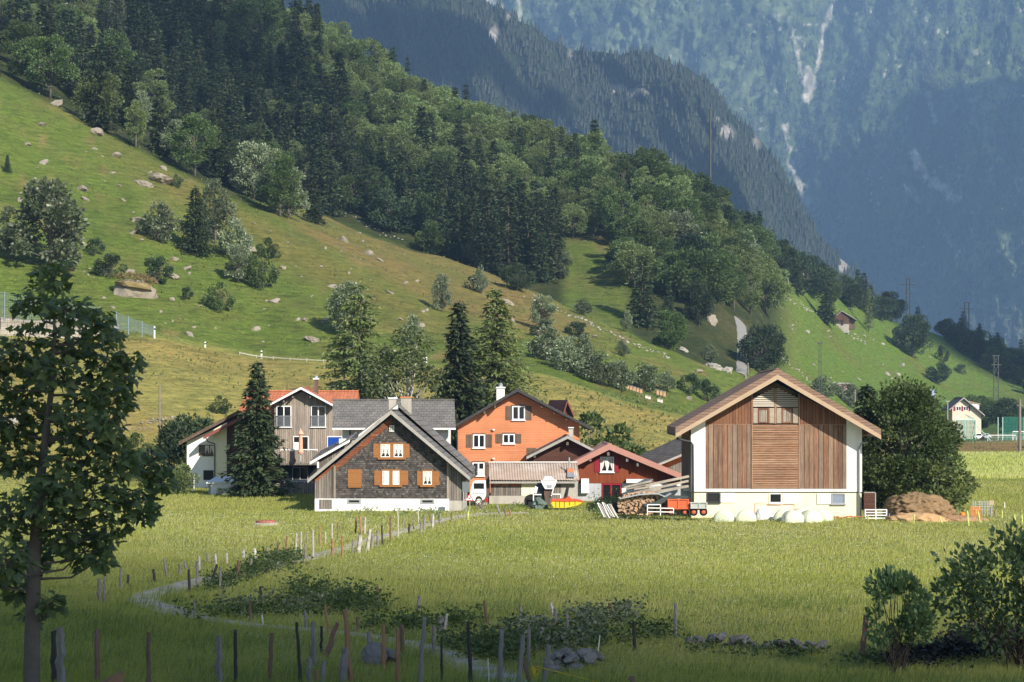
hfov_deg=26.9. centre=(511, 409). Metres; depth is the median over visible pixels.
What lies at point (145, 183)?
boulder
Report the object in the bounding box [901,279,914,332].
power pylon
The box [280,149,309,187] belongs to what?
broadleaf tree
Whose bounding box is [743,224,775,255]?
broadleaf tree
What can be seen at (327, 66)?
broadleaf tree
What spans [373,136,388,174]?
spruce tree
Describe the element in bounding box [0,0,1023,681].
ground
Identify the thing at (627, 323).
shrub
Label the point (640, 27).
mountain
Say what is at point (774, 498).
window
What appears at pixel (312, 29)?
spruce tree
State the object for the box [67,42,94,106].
spruce tree
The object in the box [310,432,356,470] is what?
side wing
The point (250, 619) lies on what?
fence post
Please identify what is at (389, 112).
broadleaf tree
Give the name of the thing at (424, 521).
fence post
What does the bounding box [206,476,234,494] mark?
car
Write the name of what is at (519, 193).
spruce tree
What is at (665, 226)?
broadleaf tree
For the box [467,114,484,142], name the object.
broadleaf tree
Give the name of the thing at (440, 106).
broadleaf tree
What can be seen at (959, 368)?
shrub
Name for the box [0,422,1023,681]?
meadow grass
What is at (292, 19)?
spruce tree
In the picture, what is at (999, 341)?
spruce tree
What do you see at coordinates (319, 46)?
spruce tree
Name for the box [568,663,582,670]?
boulder
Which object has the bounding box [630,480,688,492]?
timber beam
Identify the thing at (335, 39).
broadleaf tree
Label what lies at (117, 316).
wire fence
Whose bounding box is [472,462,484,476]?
window
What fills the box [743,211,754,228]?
spruce tree
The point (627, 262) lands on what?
broadleaf tree
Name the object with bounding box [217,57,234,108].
spruce tree
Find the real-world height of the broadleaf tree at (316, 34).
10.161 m
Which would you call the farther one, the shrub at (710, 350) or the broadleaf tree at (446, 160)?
the broadleaf tree at (446, 160)
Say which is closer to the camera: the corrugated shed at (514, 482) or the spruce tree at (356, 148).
the corrugated shed at (514, 482)
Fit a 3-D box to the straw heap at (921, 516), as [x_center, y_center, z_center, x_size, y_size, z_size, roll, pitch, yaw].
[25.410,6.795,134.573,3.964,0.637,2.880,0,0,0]
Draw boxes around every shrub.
[85,237,105,254]
[92,253,127,277]
[116,432,153,463]
[135,200,184,242]
[140,254,173,283]
[143,419,191,481]
[157,412,213,460]
[162,462,200,493]
[171,174,183,187]
[180,287,193,299]
[201,281,236,311]
[208,395,232,413]
[218,216,254,255]
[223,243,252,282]
[241,245,280,288]
[256,237,281,257]
[401,312,423,342]
[431,273,452,311]
[464,276,483,290]
[470,265,489,292]
[498,262,535,290]
[525,324,567,360]
[528,294,556,327]
[529,320,549,335]
[545,335,585,371]
[564,321,589,336]
[567,333,595,375]
[571,298,593,314]
[575,350,621,384]
[577,410,649,455]
[603,358,637,389]
[614,339,629,355]
[620,310,632,328]
[629,362,663,391]
[651,307,688,350]
[656,371,676,390]
[676,372,701,393]
[692,378,720,400]
[700,343,718,361]
[809,374,844,397]
[836,381,859,404]
[862,563,938,673]
[893,458,980,512]
[922,517,1023,669]
[925,361,951,384]
[934,344,949,361]
[954,364,966,373]
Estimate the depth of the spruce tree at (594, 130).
563.53 m
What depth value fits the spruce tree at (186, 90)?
511.97 m
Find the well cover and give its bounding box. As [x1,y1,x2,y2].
[253,520,277,525]
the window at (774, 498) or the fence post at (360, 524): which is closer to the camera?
the fence post at (360, 524)
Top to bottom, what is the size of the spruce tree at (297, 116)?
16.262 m
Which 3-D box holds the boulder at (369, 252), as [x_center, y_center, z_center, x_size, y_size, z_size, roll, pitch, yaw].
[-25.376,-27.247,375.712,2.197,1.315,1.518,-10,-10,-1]
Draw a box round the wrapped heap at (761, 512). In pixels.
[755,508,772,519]
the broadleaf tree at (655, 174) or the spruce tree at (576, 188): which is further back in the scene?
the broadleaf tree at (655, 174)
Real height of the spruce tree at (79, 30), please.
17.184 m
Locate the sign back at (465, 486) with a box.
[462,482,468,491]
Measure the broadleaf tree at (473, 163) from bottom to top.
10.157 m
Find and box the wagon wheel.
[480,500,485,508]
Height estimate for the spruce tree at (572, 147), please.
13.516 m
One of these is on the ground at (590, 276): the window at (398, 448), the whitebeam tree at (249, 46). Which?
the whitebeam tree at (249, 46)
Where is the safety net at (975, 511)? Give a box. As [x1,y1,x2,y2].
[971,507,980,516]
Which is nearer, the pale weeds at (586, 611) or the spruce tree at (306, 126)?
the pale weeds at (586, 611)
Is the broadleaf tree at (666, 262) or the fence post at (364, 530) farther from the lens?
the broadleaf tree at (666, 262)
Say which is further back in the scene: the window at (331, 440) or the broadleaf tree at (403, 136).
the broadleaf tree at (403, 136)
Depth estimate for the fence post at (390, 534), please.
114.54 m
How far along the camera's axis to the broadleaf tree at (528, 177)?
512.27 m
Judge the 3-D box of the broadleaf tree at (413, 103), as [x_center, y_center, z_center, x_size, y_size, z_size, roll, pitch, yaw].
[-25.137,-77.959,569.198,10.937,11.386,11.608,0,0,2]
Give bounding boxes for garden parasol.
[298,428,303,463]
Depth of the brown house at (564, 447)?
166.00 m
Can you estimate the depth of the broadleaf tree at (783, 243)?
642.48 m
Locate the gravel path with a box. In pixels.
[128,512,533,681]
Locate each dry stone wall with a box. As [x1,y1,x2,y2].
[141,416,175,423]
[523,296,669,358]
[789,299,865,344]
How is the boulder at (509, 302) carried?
on the ground at (590, 276)
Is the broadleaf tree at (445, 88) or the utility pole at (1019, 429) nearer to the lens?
the utility pole at (1019, 429)
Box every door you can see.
[319,499,331,508]
[864,492,875,515]
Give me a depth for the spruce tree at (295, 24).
596.67 m
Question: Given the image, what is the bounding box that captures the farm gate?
[865,509,886,519]
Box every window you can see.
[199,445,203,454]
[203,445,213,455]
[203,470,213,479]
[276,406,291,427]
[292,467,307,479]
[293,436,308,448]
[310,406,326,427]
[326,436,341,447]
[381,444,389,456]
[383,471,388,484]
[393,471,398,484]
[394,444,402,456]
[423,471,431,484]
[472,434,485,448]
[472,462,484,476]
[502,434,515,444]
[511,406,525,420]
[600,457,614,472]
[707,493,720,502]
[758,408,768,422]
[768,493,782,503]
[781,408,792,422]
[831,493,845,504]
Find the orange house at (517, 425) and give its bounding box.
[456,383,592,494]
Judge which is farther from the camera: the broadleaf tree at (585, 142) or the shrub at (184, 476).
the broadleaf tree at (585, 142)
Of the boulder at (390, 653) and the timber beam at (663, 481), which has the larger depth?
the timber beam at (663, 481)
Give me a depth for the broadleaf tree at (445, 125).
552.17 m
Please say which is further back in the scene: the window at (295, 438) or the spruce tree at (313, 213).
the spruce tree at (313, 213)
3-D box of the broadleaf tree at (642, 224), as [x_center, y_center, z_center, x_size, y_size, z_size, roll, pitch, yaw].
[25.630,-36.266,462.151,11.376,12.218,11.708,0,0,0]
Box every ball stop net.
[955,414,989,439]
[1002,417,1023,439]
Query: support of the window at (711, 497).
in the barn at (775, 436)
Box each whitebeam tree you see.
[0,205,23,259]
[3,175,90,272]
[55,2,77,22]
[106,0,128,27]
[132,90,153,122]
[159,119,191,163]
[194,177,238,243]
[227,139,270,199]
[229,164,260,195]
[246,30,271,59]
[251,147,292,207]
[261,88,273,115]
[265,166,310,218]
[266,43,289,71]
[272,29,290,49]
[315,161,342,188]
[324,280,371,329]
[481,196,510,219]
[547,250,572,278]
[655,209,703,249]
[737,229,762,262]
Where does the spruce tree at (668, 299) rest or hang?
on the ground at (590, 276)
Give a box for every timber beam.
[623,480,651,487]
[626,475,688,490]
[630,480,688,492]
[646,485,688,492]
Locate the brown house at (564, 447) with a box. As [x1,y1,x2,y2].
[526,427,593,461]
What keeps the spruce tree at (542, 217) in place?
on the ground at (590, 276)
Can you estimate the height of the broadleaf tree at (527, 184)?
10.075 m
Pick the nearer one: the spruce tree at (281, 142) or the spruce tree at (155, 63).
the spruce tree at (281, 142)
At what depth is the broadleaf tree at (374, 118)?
547.13 m
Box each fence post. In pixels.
[50,630,56,681]
[54,627,65,681]
[94,629,99,681]
[96,578,100,600]
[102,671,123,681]
[103,586,105,602]
[119,568,121,588]
[145,632,150,681]
[152,569,156,581]
[163,558,167,576]
[187,569,190,591]
[193,600,195,618]
[195,561,198,586]
[210,564,217,583]
[214,635,222,681]
[219,568,221,587]
[225,553,227,563]
[233,629,237,681]
[236,561,239,578]
[249,602,251,621]
[267,633,273,681]
[295,533,296,552]
[295,622,301,681]
[300,532,301,552]
[304,544,306,558]
[304,610,307,627]
[306,658,311,681]
[310,622,316,665]
[312,530,313,559]
[313,670,319,681]
[319,526,320,545]
[319,626,322,653]
[320,661,325,681]
[323,621,338,657]
[324,605,329,635]
[331,523,332,538]
[331,539,333,555]
[339,647,348,681]
[341,536,342,556]
[342,609,352,681]
[354,517,356,532]
[356,535,361,552]
[356,616,358,632]
[359,516,361,534]
[363,517,365,533]
[365,529,371,550]
[366,632,371,644]
[370,533,373,547]
[376,531,378,547]
[381,525,383,544]
[381,625,385,668]
[389,516,391,541]
[395,629,399,681]
[397,507,398,536]
[399,624,404,654]
[416,596,420,610]
[418,617,425,681]
[423,516,425,529]
[431,514,433,528]
[432,625,435,655]
[437,616,443,630]
[440,635,442,680]
[443,613,447,633]
[466,620,472,681]
[483,600,488,624]
[496,504,501,516]
[497,629,503,681]
[516,634,524,681]
[519,605,521,622]
[523,658,531,681]
[527,628,530,668]
[542,644,550,681]
[549,602,553,612]
[552,609,556,625]
[629,676,635,681]
[632,621,636,651]
[673,603,676,638]
[858,614,868,657]
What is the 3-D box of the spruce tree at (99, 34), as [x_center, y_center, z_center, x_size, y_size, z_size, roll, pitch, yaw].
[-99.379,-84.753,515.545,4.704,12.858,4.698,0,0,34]
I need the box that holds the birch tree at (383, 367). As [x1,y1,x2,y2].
[347,323,466,418]
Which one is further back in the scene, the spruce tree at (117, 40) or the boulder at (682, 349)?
the spruce tree at (117, 40)
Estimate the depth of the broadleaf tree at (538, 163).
526.60 m
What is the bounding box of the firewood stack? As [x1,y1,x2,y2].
[617,491,675,514]
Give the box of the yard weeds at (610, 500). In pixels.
[329,487,624,522]
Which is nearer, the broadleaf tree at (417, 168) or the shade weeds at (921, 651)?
the shade weeds at (921, 651)
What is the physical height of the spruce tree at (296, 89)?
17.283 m
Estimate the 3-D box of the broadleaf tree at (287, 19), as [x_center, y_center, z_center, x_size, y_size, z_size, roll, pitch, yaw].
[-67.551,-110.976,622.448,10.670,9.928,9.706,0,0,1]
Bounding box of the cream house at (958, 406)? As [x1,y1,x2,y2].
[941,397,984,438]
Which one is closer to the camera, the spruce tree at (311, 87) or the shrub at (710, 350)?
the shrub at (710, 350)
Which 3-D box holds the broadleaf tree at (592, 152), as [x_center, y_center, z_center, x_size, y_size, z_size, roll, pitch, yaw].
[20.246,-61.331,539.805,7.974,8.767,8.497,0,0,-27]
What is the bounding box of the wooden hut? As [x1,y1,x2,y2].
[832,311,856,332]
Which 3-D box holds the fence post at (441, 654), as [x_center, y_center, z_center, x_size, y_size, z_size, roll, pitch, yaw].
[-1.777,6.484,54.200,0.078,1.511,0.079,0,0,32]
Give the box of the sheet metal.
[620,493,670,498]
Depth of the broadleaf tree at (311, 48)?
584.30 m
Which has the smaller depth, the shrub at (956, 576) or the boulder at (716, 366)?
the shrub at (956, 576)
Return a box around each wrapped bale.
[713,509,734,521]
[736,509,756,521]
[773,509,787,520]
[781,510,803,522]
[795,507,807,512]
[801,510,822,522]
[815,509,833,520]
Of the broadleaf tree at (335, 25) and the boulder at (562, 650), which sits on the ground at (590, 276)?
the broadleaf tree at (335, 25)
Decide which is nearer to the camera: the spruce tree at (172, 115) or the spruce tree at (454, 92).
the spruce tree at (172, 115)
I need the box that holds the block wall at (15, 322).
[0,317,118,337]
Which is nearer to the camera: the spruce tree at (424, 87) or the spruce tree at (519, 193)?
the spruce tree at (519, 193)
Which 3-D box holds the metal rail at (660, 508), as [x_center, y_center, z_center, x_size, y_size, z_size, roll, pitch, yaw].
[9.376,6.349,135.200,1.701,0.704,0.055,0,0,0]
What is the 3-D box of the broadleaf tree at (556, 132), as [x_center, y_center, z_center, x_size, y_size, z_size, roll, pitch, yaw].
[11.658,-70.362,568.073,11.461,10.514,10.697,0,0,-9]
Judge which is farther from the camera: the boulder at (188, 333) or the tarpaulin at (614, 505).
the boulder at (188, 333)
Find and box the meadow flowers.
[0,507,1023,670]
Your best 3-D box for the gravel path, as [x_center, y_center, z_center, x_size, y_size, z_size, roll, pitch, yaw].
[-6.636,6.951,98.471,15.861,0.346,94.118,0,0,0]
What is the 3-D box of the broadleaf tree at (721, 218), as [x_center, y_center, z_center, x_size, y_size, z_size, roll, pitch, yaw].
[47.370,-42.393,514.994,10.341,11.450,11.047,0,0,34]
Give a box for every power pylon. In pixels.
[818,342,822,393]
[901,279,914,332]
[964,302,969,329]
[991,355,1000,419]
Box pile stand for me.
[649,486,690,501]
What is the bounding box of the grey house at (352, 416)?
[332,399,455,443]
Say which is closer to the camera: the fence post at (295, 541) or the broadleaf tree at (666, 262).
the fence post at (295, 541)
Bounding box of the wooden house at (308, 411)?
[238,375,359,493]
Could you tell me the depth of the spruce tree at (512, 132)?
550.85 m
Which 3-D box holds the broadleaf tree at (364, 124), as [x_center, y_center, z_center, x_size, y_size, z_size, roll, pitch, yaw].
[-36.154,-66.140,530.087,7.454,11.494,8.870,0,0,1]
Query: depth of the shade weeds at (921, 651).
60.31 m
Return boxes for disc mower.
[550,486,583,507]
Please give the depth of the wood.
2343.47 m
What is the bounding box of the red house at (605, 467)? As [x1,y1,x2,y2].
[570,441,680,500]
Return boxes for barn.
[639,437,682,485]
[667,368,880,517]
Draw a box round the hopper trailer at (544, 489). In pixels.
[524,476,560,506]
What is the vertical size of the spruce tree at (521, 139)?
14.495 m
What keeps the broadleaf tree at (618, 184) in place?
on the ground at (590, 276)
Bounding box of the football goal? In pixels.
[987,435,1015,440]
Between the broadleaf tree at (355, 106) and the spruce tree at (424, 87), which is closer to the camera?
the broadleaf tree at (355, 106)
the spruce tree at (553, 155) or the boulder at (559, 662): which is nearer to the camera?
the boulder at (559, 662)
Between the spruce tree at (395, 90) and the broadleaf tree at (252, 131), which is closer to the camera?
the broadleaf tree at (252, 131)
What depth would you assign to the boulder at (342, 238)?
383.71 m
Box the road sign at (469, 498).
[465,494,473,510]
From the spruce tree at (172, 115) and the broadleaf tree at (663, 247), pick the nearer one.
the broadleaf tree at (663, 247)
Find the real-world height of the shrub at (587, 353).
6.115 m
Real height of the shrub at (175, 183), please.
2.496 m
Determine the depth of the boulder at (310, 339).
293.92 m
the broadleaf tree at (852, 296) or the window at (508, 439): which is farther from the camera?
the broadleaf tree at (852, 296)
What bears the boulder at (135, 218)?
on the ground at (590, 276)
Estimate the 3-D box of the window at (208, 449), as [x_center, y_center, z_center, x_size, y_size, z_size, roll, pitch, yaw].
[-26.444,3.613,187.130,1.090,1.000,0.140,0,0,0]
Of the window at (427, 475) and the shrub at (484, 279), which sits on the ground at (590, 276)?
the shrub at (484, 279)
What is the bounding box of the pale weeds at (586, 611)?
[213,550,657,657]
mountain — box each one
[228,0,876,308]
[486,0,1023,348]
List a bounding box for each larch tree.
[309,328,369,389]
[318,281,404,398]
[466,287,547,409]
[862,288,874,331]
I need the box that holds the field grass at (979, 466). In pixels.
[883,450,1023,478]
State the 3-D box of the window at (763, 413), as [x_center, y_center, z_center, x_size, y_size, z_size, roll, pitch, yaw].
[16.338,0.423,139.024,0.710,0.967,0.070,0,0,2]
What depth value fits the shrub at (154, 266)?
305.97 m
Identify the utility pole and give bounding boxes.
[159,385,160,427]
[709,109,710,180]
[854,390,855,408]
[1017,399,1022,451]
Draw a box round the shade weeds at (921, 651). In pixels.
[865,612,1023,668]
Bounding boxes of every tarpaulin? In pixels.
[530,497,547,509]
[610,500,617,512]
[644,495,687,506]
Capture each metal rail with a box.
[647,504,673,514]
[754,503,794,513]
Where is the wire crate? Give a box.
[973,500,993,515]
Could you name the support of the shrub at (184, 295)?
on the ground at (590, 276)
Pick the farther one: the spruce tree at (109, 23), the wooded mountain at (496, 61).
the wooded mountain at (496, 61)
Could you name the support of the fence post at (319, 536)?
on the ground at (590, 276)
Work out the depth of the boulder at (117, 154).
375.20 m
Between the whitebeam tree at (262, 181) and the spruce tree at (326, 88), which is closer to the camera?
the whitebeam tree at (262, 181)
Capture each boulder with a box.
[39,159,48,164]
[51,99,62,106]
[77,185,87,191]
[90,127,103,136]
[112,152,121,157]
[113,270,157,298]
[130,217,140,220]
[134,180,153,187]
[148,173,172,184]
[169,273,179,278]
[185,331,193,336]
[252,326,260,330]
[269,298,279,302]
[303,336,319,341]
[339,236,348,242]
[361,641,386,666]
[364,250,373,255]
[385,647,400,662]
[504,299,513,305]
[542,665,562,673]
[544,652,561,659]
[552,660,563,666]
[556,647,573,657]
[563,654,577,662]
[564,649,579,662]
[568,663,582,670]
[575,648,592,655]
[583,651,596,663]
[593,650,604,661]
[678,346,688,352]
[685,637,692,644]
[692,635,704,643]
[704,363,723,370]
[705,633,717,643]
[707,314,717,325]
[715,631,726,642]
[722,367,732,373]
[728,634,744,646]
[741,635,751,645]
[775,639,788,647]
[789,638,804,649]
[805,640,816,647]
[815,640,827,648]
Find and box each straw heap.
[885,512,946,522]
[943,515,988,521]
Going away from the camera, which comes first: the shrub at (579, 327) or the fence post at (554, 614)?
the fence post at (554, 614)
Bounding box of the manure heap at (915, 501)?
[882,491,957,517]
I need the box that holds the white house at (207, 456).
[179,411,251,487]
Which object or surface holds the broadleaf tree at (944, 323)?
on the ground at (590, 276)
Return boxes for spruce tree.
[0,0,24,54]
[2,154,13,172]
[3,0,27,19]
[20,2,35,28]
[28,0,40,11]
[31,3,61,78]
[40,0,59,16]
[40,12,69,86]
[44,0,58,32]
[46,9,58,36]
[57,9,74,62]
[61,8,86,85]
[61,38,79,95]
[63,0,74,5]
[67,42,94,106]
[70,17,93,79]
[74,46,124,131]
[82,23,98,71]
[92,0,112,35]
[92,4,106,48]
[97,31,103,59]
[102,15,114,59]
[102,43,124,120]
[109,26,126,87]
[111,0,125,46]
[112,37,125,94]
[114,19,123,48]
[114,63,147,133]
[121,0,144,38]
[125,25,144,74]
[126,8,152,67]
[126,55,144,101]
[137,0,156,51]
[142,86,172,158]
[144,16,164,64]
[144,28,167,80]
[144,69,168,126]
[146,47,166,96]
[147,0,167,34]
[149,20,166,74]
[150,0,173,26]
[156,1,174,48]
[162,53,182,118]
[165,85,179,132]
[173,186,219,257]
[174,12,197,67]
[174,94,198,150]
[176,50,199,112]
[177,29,196,81]
[180,77,195,123]
[191,36,208,89]
[194,68,210,111]
[196,115,213,171]
[197,19,218,74]
[199,70,226,121]
[202,100,218,164]
[204,104,234,178]
[210,1,224,26]
[210,50,228,93]
[211,134,236,187]
[213,21,246,82]
[215,361,300,497]
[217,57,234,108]
[220,73,236,131]
[224,85,250,145]
[229,106,245,144]
[240,73,254,123]
[245,88,269,142]
[248,73,274,134]
[250,128,287,207]
[251,117,264,161]
[256,47,272,99]
[267,0,286,33]
[270,41,290,101]
[270,89,299,155]
[277,126,286,153]
[280,109,297,151]
[281,31,319,104]
[285,10,301,39]
[286,74,303,106]
[287,0,303,17]
[288,11,303,42]
[290,91,303,151]
[293,139,321,207]
[295,88,314,148]
[299,106,314,153]
[299,165,327,225]
[303,0,313,16]
[303,82,314,101]
[306,136,315,175]
[307,133,330,194]
[308,28,315,38]
[308,81,325,129]
[309,4,324,35]
[309,124,324,182]
[311,47,320,63]
[312,62,325,101]
[315,149,351,216]
[316,32,325,60]
[320,75,333,104]
[321,156,336,198]
[323,105,344,160]
[323,123,329,153]
[325,50,353,119]
[331,84,347,144]
[333,115,345,159]
[336,139,361,208]
[350,128,362,187]
[350,156,375,215]
[359,129,376,178]
[362,90,373,122]
[369,46,378,69]
[370,172,389,225]
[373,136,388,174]
[373,344,402,398]
[379,116,385,134]
[381,137,399,180]
[386,88,403,124]
[386,151,410,225]
[389,46,397,62]
[397,149,411,189]
[397,163,425,232]
[401,78,406,93]
[404,57,411,73]
[410,105,435,173]
[415,162,427,211]
[420,78,427,91]
[423,112,438,149]
[424,151,438,194]
[424,159,449,212]
[425,178,451,245]
[435,301,489,449]
[441,174,452,226]
[441,190,471,262]
[447,140,479,200]
[447,178,466,240]
[449,119,471,158]
[451,86,461,112]
[454,188,485,263]
[458,84,470,112]
[463,168,479,224]
[467,186,506,277]
[472,137,486,181]
[473,171,495,232]
[474,157,494,210]
[474,162,493,205]
[484,205,505,268]
[486,139,505,196]
[486,182,524,262]
[487,190,527,278]
[491,165,504,209]
[494,188,504,231]
[501,169,514,205]
[505,176,531,252]
[507,120,516,147]
[510,200,538,273]
[511,126,529,174]
[511,211,527,269]
[522,127,529,171]
[523,192,551,271]
[525,221,558,283]
[527,179,540,224]
[531,182,549,239]
[541,206,569,277]
[542,157,553,183]
[543,185,558,241]
[546,185,570,258]
[548,139,557,172]
[557,126,568,165]
[567,140,577,160]
[568,132,580,160]
[570,181,580,220]
[572,157,580,174]
[584,118,605,157]
[623,255,661,327]
[657,284,675,320]
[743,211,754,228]
[789,247,799,281]
[791,256,808,296]
[815,277,841,325]
[839,274,853,302]
[854,269,866,308]
[860,273,871,310]
[863,285,878,318]
[953,318,967,350]
[958,311,967,330]
[968,327,985,363]
[993,333,1001,346]
[994,347,1011,379]
[995,338,1003,369]
[1018,339,1023,357]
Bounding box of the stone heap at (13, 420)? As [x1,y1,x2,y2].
[3,415,19,423]
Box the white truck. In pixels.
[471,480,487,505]
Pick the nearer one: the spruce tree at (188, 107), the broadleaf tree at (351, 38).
the spruce tree at (188, 107)
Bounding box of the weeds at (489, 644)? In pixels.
[172,542,892,664]
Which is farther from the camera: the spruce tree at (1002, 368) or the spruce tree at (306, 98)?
the spruce tree at (1002, 368)
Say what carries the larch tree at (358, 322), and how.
on the ground at (590, 276)
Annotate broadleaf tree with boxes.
[0,0,13,40]
[0,19,43,62]
[6,36,56,89]
[15,2,43,27]
[16,33,81,98]
[55,3,84,38]
[70,71,124,126]
[74,0,96,26]
[74,14,99,47]
[87,0,108,16]
[89,28,137,86]
[123,100,149,147]
[131,68,175,128]
[164,112,221,176]
[195,107,220,154]
[209,20,233,58]
[218,0,285,47]
[220,0,252,9]
[227,139,241,170]
[244,122,277,147]
[253,139,279,167]
[260,152,303,216]
[264,98,301,136]
[275,41,325,64]
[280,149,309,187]
[281,10,292,33]
[284,60,321,79]
[286,4,309,13]
[287,140,308,170]
[290,25,312,33]
[294,101,338,131]
[299,12,326,33]
[299,25,312,42]
[303,30,327,39]
[303,39,331,60]
[308,64,340,82]
[309,35,329,58]
[312,38,337,59]
[318,57,331,65]
[319,74,335,85]
[321,26,342,44]
[321,60,348,77]
[324,36,342,55]
[325,21,355,42]
[325,59,369,81]
[325,80,358,100]
[327,173,369,212]
[330,65,361,90]
[333,42,367,63]
[334,137,373,173]
[336,98,368,128]
[343,36,353,42]
[343,111,369,138]
[344,37,391,69]
[346,88,366,114]
[350,123,385,139]
[351,59,377,86]
[352,118,377,151]
[353,79,369,94]
[354,123,397,163]
[354,164,392,197]
[355,90,373,111]
[357,70,385,93]
[362,88,394,124]
[365,188,417,232]
[366,61,407,88]
[367,174,392,201]
[368,76,384,102]
[371,108,392,125]
[372,104,412,131]
[372,140,399,171]
[377,80,399,96]
[378,60,399,69]
[379,95,397,117]
[380,88,403,106]
[381,139,428,181]
[388,77,410,92]
[389,125,404,140]
[392,129,434,161]
[394,119,431,144]
[397,98,411,115]
[398,89,423,107]
[399,107,418,118]
[400,74,432,92]
[400,94,435,111]
[406,190,450,229]
[408,157,432,183]
[410,106,442,131]
[412,90,438,105]
[414,220,451,254]
[424,145,459,175]
[424,150,458,186]
[425,88,462,108]
[432,85,461,105]
[432,121,460,135]
[433,128,454,148]
[435,105,456,122]
[438,106,467,126]
[442,122,473,151]
[442,159,476,190]
[450,132,490,158]
[456,108,491,132]
[456,162,507,191]
[461,99,494,122]
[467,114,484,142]
[467,139,485,169]
[472,112,510,134]
[481,124,511,152]
[482,108,500,116]
[482,143,500,155]
[483,149,493,168]
[484,120,519,152]
[485,137,527,165]
[487,106,514,118]
[491,152,527,183]
[494,179,523,196]
[503,115,544,152]
[508,109,518,119]
[515,168,534,186]
[516,176,530,202]
[519,113,540,124]
[520,154,534,185]
[523,186,551,209]
[525,118,558,153]
[526,146,550,176]
[527,154,554,183]
[529,176,553,194]
[531,138,564,157]
[542,125,571,153]
[542,171,573,206]
[546,188,580,215]
[549,158,557,174]
[552,155,599,184]
[557,155,608,173]
[557,171,588,215]
[559,203,591,238]
[565,134,586,157]
[567,161,611,198]
[569,128,607,157]
[572,157,604,182]
[576,186,590,220]
[579,188,604,235]
[580,149,598,159]
[582,154,609,166]
[586,176,603,197]
[588,182,628,239]
[591,175,625,228]
[596,144,614,163]
[597,176,634,221]
[600,191,640,238]
[601,159,609,167]
[601,168,620,181]
[603,151,627,170]
[605,213,653,261]
[606,241,660,286]
[607,155,637,193]
[609,151,665,191]
[609,236,643,278]
[621,192,641,229]
[626,155,640,182]
[628,194,656,232]
[629,209,658,234]
[630,165,655,196]
[631,226,663,264]
[632,181,682,220]
[635,145,668,183]
[636,168,671,187]
[648,250,696,297]
[649,210,677,253]
[653,173,673,203]
[653,235,677,276]
[654,175,694,197]
[655,193,708,234]
[656,161,689,191]
[661,244,734,307]
[665,165,695,201]
[669,232,717,270]
[672,164,695,180]
[672,174,709,215]
[676,199,704,224]
[678,193,704,224]
[678,224,720,245]
[683,254,710,282]
[683,281,714,326]
[691,173,721,199]
[692,191,720,228]
[698,231,734,285]
[701,192,738,222]
[701,216,724,236]
[707,209,730,237]
[710,247,740,303]
[715,228,740,253]
[718,185,731,204]
[719,218,741,240]
[719,235,754,268]
[723,244,763,294]
[725,265,749,310]
[727,213,742,226]
[731,225,758,250]
[736,209,764,227]
[736,263,764,314]
[736,324,788,370]
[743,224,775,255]
[747,246,778,283]
[748,263,795,317]
[763,239,781,260]
[765,249,793,275]
[775,239,791,259]
[776,245,798,267]
[781,265,792,281]
[791,246,811,259]
[797,259,836,289]
[799,259,811,275]
[800,274,826,298]
[805,255,830,277]
[826,267,840,286]
[826,283,842,304]
[830,274,858,291]
[836,283,865,309]
[852,381,897,508]
[856,373,966,504]
[872,295,897,320]
[878,291,908,321]
[890,412,966,498]
[891,314,933,356]
[933,318,965,340]
[943,326,966,345]
[953,330,983,356]
[965,394,996,428]
[972,339,1000,361]
[979,346,1000,371]
[982,330,1003,343]
[983,397,1023,434]
[1005,347,1023,360]
[1010,366,1023,384]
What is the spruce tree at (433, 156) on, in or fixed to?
on the ground at (590, 276)
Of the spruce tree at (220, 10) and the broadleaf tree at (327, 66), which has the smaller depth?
the broadleaf tree at (327, 66)
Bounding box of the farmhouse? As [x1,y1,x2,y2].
[307,397,477,510]
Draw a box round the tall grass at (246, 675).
[0,578,1023,681]
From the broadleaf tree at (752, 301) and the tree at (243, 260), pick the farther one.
the broadleaf tree at (752, 301)
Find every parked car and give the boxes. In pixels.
[973,433,982,438]
[982,433,991,438]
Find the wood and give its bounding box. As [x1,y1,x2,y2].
[284,0,933,332]
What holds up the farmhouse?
on the ground at (590, 276)
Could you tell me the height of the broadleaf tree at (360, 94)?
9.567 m
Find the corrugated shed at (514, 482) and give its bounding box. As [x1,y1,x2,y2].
[485,457,579,503]
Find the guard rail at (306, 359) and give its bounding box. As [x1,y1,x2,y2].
[239,352,325,362]
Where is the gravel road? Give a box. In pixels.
[734,316,746,377]
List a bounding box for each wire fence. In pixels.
[0,292,99,324]
[116,311,153,338]
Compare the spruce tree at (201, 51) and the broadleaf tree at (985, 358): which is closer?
the spruce tree at (201, 51)
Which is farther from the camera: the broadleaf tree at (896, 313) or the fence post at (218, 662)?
the broadleaf tree at (896, 313)
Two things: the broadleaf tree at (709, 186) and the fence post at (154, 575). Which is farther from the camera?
the broadleaf tree at (709, 186)
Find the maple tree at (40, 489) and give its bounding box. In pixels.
[0,260,181,681]
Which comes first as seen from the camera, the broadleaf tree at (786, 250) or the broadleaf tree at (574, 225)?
the broadleaf tree at (574, 225)
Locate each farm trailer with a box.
[664,499,688,515]
[688,502,707,515]
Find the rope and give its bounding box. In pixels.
[531,666,596,681]
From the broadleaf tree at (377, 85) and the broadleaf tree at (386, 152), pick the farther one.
the broadleaf tree at (377, 85)
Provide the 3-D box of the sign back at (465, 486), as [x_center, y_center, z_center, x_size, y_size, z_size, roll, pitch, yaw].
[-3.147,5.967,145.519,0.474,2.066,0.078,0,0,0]
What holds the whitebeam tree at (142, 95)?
on the ground at (590, 276)
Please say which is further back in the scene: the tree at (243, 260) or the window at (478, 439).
the tree at (243, 260)
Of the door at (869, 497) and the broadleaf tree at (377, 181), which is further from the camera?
the broadleaf tree at (377, 181)

